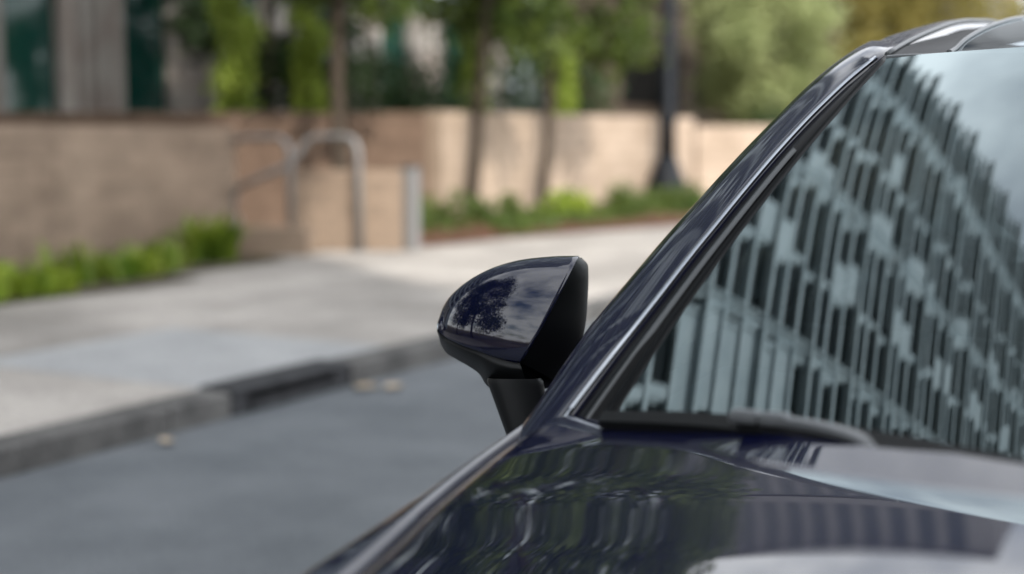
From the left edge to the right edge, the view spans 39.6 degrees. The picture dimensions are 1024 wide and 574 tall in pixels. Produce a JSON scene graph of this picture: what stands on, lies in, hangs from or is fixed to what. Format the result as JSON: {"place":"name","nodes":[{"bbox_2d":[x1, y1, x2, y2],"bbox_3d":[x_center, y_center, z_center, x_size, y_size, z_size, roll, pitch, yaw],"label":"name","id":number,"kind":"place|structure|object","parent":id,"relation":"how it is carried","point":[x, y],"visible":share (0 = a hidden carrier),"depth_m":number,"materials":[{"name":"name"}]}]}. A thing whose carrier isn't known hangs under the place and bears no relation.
{"place":"outdoors","nodes":[
{"label":"outdoors","id":0,"kind":"place"},
{"bbox_2d":[236,215,240,225],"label":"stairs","id":1,"kind":"structure","parent":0,"point":[238,219],"depth_m":15.57,"materials":[{"name":"concrete"}]},
{"bbox_2d":[0,323,591,573],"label":"road","id":2,"kind":"structure","parent":0,"point":[301,486],"depth_m":5.25,"materials":[{"name":"grey asphalt"}]},
{"bbox_2d":[159,437,174,444],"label":"fallen leaf","id":3,"kind":"object","parent":2,"relation":"on","point":[165,440],"visible":1,"depth_m":5.93,"materials":[{"name":"beige plant"}]},
{"bbox_2d":[353,383,378,388],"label":"fallen leaf","id":4,"kind":"object","parent":2,"relation":"on","point":[366,386],"visible":1,"depth_m":7.19,"materials":[{"name":"beige plant"}]},
{"bbox_2d":[384,383,402,389],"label":"fallen leaf","id":5,"kind":"object","parent":2,"relation":"on","point":[391,385],"visible":1,"depth_m":7.20,"materials":[{"name":"beige plant"}]},
{"bbox_2d":[303,15,1023,573],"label":"car","id":6,"kind":"object","parent":2,"relation":"on","point":[797,347],"visible":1,"depth_m":1.62,"materials":[{"name":"black paint"}]},
{"bbox_2d":[0,225,674,435],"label":"sidewalk","id":7,"kind":"structure","parent":0,"point":[64,358],"depth_m":9.12,"materials":[{"name":"grey concrete"}]},
{"bbox_2d":[293,133,367,252],"bbox_3d":[-1.860,-0.960,14.444,0.958,1.191,0.179,4,7,31],"label":"handrail","id":8,"kind":"object","parent":7,"relation":"on","point":[332,136],"visible":0.96,"depth_m":14.24,"materials":[{"name":"silver metal"}]},
{"bbox_2d":[287,170,402,251],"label":"block wall","id":9,"kind":"structure","parent":7,"relation":"on","point":[325,205],"depth_m":14.45,"materials":[{"name":"brown concrete"}]},
{"bbox_2d":[398,166,420,249],"bbox_3d":[-1.049,-0.810,14.593,0.170,0.860,0.170,3,7,29],"label":"bollard","id":10,"kind":"object","parent":7,"relation":"on","point":[411,207],"visible":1,"depth_m":14.53,"materials":[{"name":"silver metal"}]},
{"bbox_2d":[420,204,686,246],"bbox_3d":[1.361,-0.933,19.100,2.550,0.156,9.600,3,7,29],"label":"planting bed","id":11,"kind":"object","parent":7,"relation":"on","point":[483,233],"visible":0.24,"depth_m":17.09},
{"bbox_2d":[420,186,477,227],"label":"shrub","id":12,"kind":"object","parent":11,"relation":"on","point":[435,212],"visible":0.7,"depth_m":16.56,"materials":[{"name":"green plant"}]},
{"bbox_2d":[462,190,532,222],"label":"shrub","id":13,"kind":"object","parent":11,"relation":"on","point":[480,210],"visible":0.8,"depth_m":17.31,"materials":[{"name":"green plant"}]},
{"bbox_2d":[375,0,636,216],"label":"street tree","id":14,"kind":"object","parent":11,"relation":"on","point":[539,9],"visible":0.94,"depth_m":17.77,"materials":[{"name":"green plant"}]},
{"bbox_2d":[420,196,699,234],"bbox_3d":[1.136,-1.027,19.622,2.064,0.297,9.091,3,7,29],"label":"ground cover","id":15,"kind":"object","parent":11,"relation":"on","point":[552,218],"visible":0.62,"depth_m":17.79,"materials":[{"name":"green plant"}]},
{"bbox_2d":[449,0,678,209],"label":"street tree","id":16,"kind":"object","parent":11,"relation":"on","point":[621,37],"visible":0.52,"depth_m":19.05,"materials":[{"name":"green plant"}]},
{"bbox_2d":[533,185,598,215],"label":"shrub","id":17,"kind":"object","parent":11,"relation":"on","point":[563,201],"visible":0.81,"depth_m":18.38,"materials":[{"name":"green plant"}]},
{"bbox_2d":[597,178,657,214],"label":"shrub","id":18,"kind":"object","parent":11,"relation":"on","point":[622,198],"visible":0.96,"depth_m":19.51,"materials":[{"name":"green plant"}]},
{"bbox_2d":[646,0,686,194],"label":"lamp post","id":19,"kind":"object","parent":11,"relation":"on","point":[666,172],"visible":0.72,"depth_m":22.53,"materials":[{"name":"grey metal"}]},
{"bbox_2d":[642,180,704,211],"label":"shrub","id":20,"kind":"object","parent":11,"relation":"on","point":[680,197],"visible":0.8,"depth_m":20.64,"materials":[{"name":"green plant"}]},
{"bbox_2d":[653,187,700,202],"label":"shrub","id":21,"kind":"object","parent":11,"relation":"on","point":[672,191],"visible":0.1,"depth_m":21.55,"materials":[{"name":"green plant"}]},
{"bbox_2d":[692,126,766,193],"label":"block wall","id":22,"kind":"structure","parent":7,"relation":"on","point":[718,151],"depth_m":24.80,"materials":[{"name":"brown concrete"}]},
{"bbox_2d":[1000,0,1023,13],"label":"bushy tree","id":23,"kind":"object","parent":7,"relation":"on","point":[1021,4],"visible":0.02,"depth_m":42.85,"materials":[{"name":"green plant"}]},
{"label":"ground","id":24,"kind":"structure","parent":0,"visible":0},
{"bbox_2d":[0,293,616,478],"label":"kerb","id":25,"kind":"structure","parent":24,"relation":"on","point":[26,450],"depth_m":6.07,"materials":[{"name":"grey concrete"}]},
{"bbox_2d":[198,359,349,416],"bbox_3d":[-1.140,0.510,6.958,0.215,0.182,0.930,3,7,29],"label":"storm drain","id":26,"kind":"object","parent":25,"relation":"in","point":[249,393],"visible":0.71,"depth_m":6.88,"materials":[{"name":"black concrete"}]},
{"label":"lawn","id":27,"kind":"structure","parent":0,"visible":0},
{"bbox_2d":[0,275,199,304],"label":"plant strip","id":28,"kind":"object","parent":27,"relation":"on","point":[105,285],"visible":0.39,"depth_m":11.01,"materials":[{"name":"soil"}]},
{"bbox_2d":[0,257,26,300],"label":"strap plant","id":29,"kind":"object","parent":28,"relation":"on","point":[4,285],"visible":1,"depth_m":10.01,"materials":[{"name":"green plant"}]},
{"bbox_2d":[1,260,81,298],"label":"strap plant","id":30,"kind":"object","parent":28,"relation":"on","point":[47,281],"visible":0.95,"depth_m":10.32,"materials":[{"name":"green plant"}]},
{"bbox_2d":[27,238,128,285],"bbox_3d":[-3.435,-0.207,11.174,0.692,0.370,0.859,3,7,29],"label":"strap plant","id":31,"kind":"object","parent":28,"relation":"on","point":[89,270],"visible":0.74,"depth_m":11.09,"materials":[{"name":"green plant"}]},
{"bbox_2d":[96,247,171,281],"bbox_3d":[-3.102,-0.196,11.598,0.710,0.260,0.632,0,6,-4],"label":"strap plant","id":32,"kind":"object","parent":28,"relation":"on","point":[125,264],"visible":0.88,"depth_m":11.57,"materials":[{"name":"green plant"}]},
{"bbox_2d":[0,124,236,276],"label":"block wall","id":33,"kind":"structure","parent":27,"relation":"on","point":[109,189],"depth_m":12.41,"materials":[{"name":"brown concrete"}]},
{"bbox_2d":[0,112,425,225],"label":"block wall","id":34,"kind":"structure","parent":27,"relation":"on","point":[390,140],"depth_m":17.79,"materials":[{"name":"brown concrete"}]},
{"bbox_2d":[160,257,289,275],"bbox_3d":[-3.244,-0.221,12.969,1.700,0.006,1.750,3,7,29],"label":"plant strip","id":35,"kind":"object","parent":27,"relation":"on","point":[240,261],"visible":0.26,"depth_m":12.81,"materials":[{"name":"soil"}]},
{"bbox_2d":[118,234,206,271],"bbox_3d":[-3.068,-0.305,12.336,0.695,0.322,0.654,5,8,40],"label":"strap plant","id":36,"kind":"object","parent":35,"relation":"on","point":[175,254],"visible":0.64,"depth_m":12.17,"materials":[{"name":"green plant"}]},
{"bbox_2d":[159,209,274,263],"bbox_3d":[-2.739,-0.466,13.136,1.033,0.472,0.994,0,6,-1],"label":"strap plant","id":37,"kind":"object","parent":35,"relation":"on","point":[221,245],"visible":0.92,"depth_m":12.98,"materials":[{"name":"green plant"}]},
{"bbox_2d":[202,0,266,111],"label":"column shrub","id":38,"kind":"object","parent":27,"relation":"on","point":[238,93],"visible":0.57,"depth_m":18.47,"materials":[{"name":"green plant"}]},
{"bbox_2d":[213,226,311,256],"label":"stair kerb wall","id":39,"kind":"structure","parent":27,"relation":"on","point":[268,241],"depth_m":13.88,"materials":[{"name":"brown"}]},
{"bbox_2d":[233,134,293,225],"bbox_3d":[-2.590,-0.975,14.634,0.961,1.182,0.140,4,7,33],"label":"handrail","id":40,"kind":"object","parent":27,"relation":"on","point":[288,166],"visible":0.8,"depth_m":14.46,"materials":[{"name":"silver metal"}]},
{"bbox_2d":[0,0,528,112],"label":"banded building","id":41,"kind":"structure","parent":27,"relation":"on","point":[80,56],"depth_m":20.32,"materials":[{"name":"grey glass"}]},
{"bbox_2d":[2,0,54,111],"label":"window pane","id":42,"kind":"structure","parent":41,"relation":"in","point":[27,24],"depth_m":19.09,"materials":[{"name":"green glass"}]},
{"bbox_2d":[123,0,165,111],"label":"window pane","id":43,"kind":"structure","parent":41,"relation":"in","point":[145,84],"depth_m":21.00,"materials":[{"name":"green glass"}]},
{"bbox_2d":[225,0,258,111],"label":"window pane","id":44,"kind":"structure","parent":41,"relation":"in","point":[253,7],"depth_m":23.16,"materials":[{"name":"green glass"}]},
{"bbox_2d":[314,7,330,57],"bbox_3d":[-3.327,-3.259,24.908,0.036,3.300,0.860,3,7,29],"label":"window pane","id":45,"kind":"structure","parent":41,"relation":"in","point":[328,54],"depth_m":24.91,"materials":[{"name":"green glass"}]},
{"bbox_2d":[381,16,404,111],"bbox_3d":[-2.270,-3.462,26.827,0.036,3.300,0.860,3,7,29],"label":"window pane","id":46,"kind":"structure","parent":41,"relation":"in","point":[392,42],"depth_m":26.77,"materials":[{"name":"green glass"}]},
{"bbox_2d":[444,23,462,108],"bbox_3d":[-1.214,-3.665,28.746,0.036,3.300,0.860,3,7,29],"label":"window pane","id":47,"kind":"structure","parent":41,"relation":"in","point":[456,49],"depth_m":28.57,"materials":[{"name":"green glass"}]},
{"bbox_2d":[156,0,380,111],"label":"street tree","id":48,"kind":"object","parent":27,"relation":"on","point":[185,29],"visible":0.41,"depth_m":20.46,"materials":[{"name":"green plant"}]},
{"bbox_2d":[282,0,330,111],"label":"column shrub","id":49,"kind":"object","parent":27,"relation":"on","point":[307,78],"visible":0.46,"depth_m":19.84,"materials":[{"name":"green plant"}]},
{"bbox_2d":[278,0,436,169],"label":"street tree","id":50,"kind":"object","parent":27,"relation":"on","point":[372,9],"visible":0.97,"depth_m":16.35,"materials":[{"name":"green plant"}]},
{"bbox_2d":[247,28,624,115],"bbox_3d":[-1.067,-2.722,23.384,2.081,3.274,8.679,5,8,41],"label":"hedge","id":51,"kind":"object","parent":27,"relation":"on","point":[424,94],"visible":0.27,"depth_m":22.88,"materials":[{"name":"green plant"}]},
{"bbox_2d":[446,3,493,111],"bbox_3d":[-0.654,-2.968,23.273,0.864,3.620,0.949,-1,6,-12],"label":"column shrub","id":52,"kind":"object","parent":27,"relation":"on","point":[469,66],"visible":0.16,"depth_m":23.17,"materials":[{"name":"green plant"}]},
{"bbox_2d":[423,111,693,216],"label":"block wall","id":53,"kind":"structure","parent":27,"relation":"on","point":[594,155],"depth_m":19.95,"materials":[{"name":"brown concrete"}]},
{"bbox_2d":[540,30,589,114],"bbox_3d":[0.896,-2.860,24.296,0.835,3.230,0.766,-1,6,-9],"label":"column shrub","id":54,"kind":"object","parent":27,"relation":"on","point":[563,96],"visible":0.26,"depth_m":24.16,"materials":[{"name":"green plant"}]},
{"bbox_2d":[548,0,872,125],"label":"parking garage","id":55,"kind":"structure","parent":27,"relation":"on","point":[642,92],"depth_m":33.20,"materials":[{"name":"concrete"}]},
{"bbox_2d":[749,100,782,125],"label":"hedge","id":56,"kind":"object","parent":27,"relation":"on","point":[765,121],"visible":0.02,"depth_m":28.96,"materials":[{"name":"green plant"}]},
{"bbox_2d":[676,0,860,125],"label":"bushy tree","id":57,"kind":"object","parent":27,"relation":"on","point":[739,41],"visible":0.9,"depth_m":31.04,"materials":[{"name":"green plant"}]},
{"bbox_2d":[529,0,1020,112],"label":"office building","id":58,"kind":"structure","parent":27,"relation":"on","point":[538,83],"depth_m":102.38,"materials":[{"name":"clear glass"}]},
{"bbox_2d":[529,3,931,112],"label":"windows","id":59,"kind":"structure","parent":58,"relation":"in","point":[531,94],"depth_m":102.90,"materials":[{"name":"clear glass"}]},
{"bbox_2d":[819,0,1023,67],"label":"bushy tree","id":60,"kind":"object","parent":27,"relation":"on","point":[900,15],"visible":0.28,"depth_m":38.63,"materials":[{"name":"green plant"}]}
]}

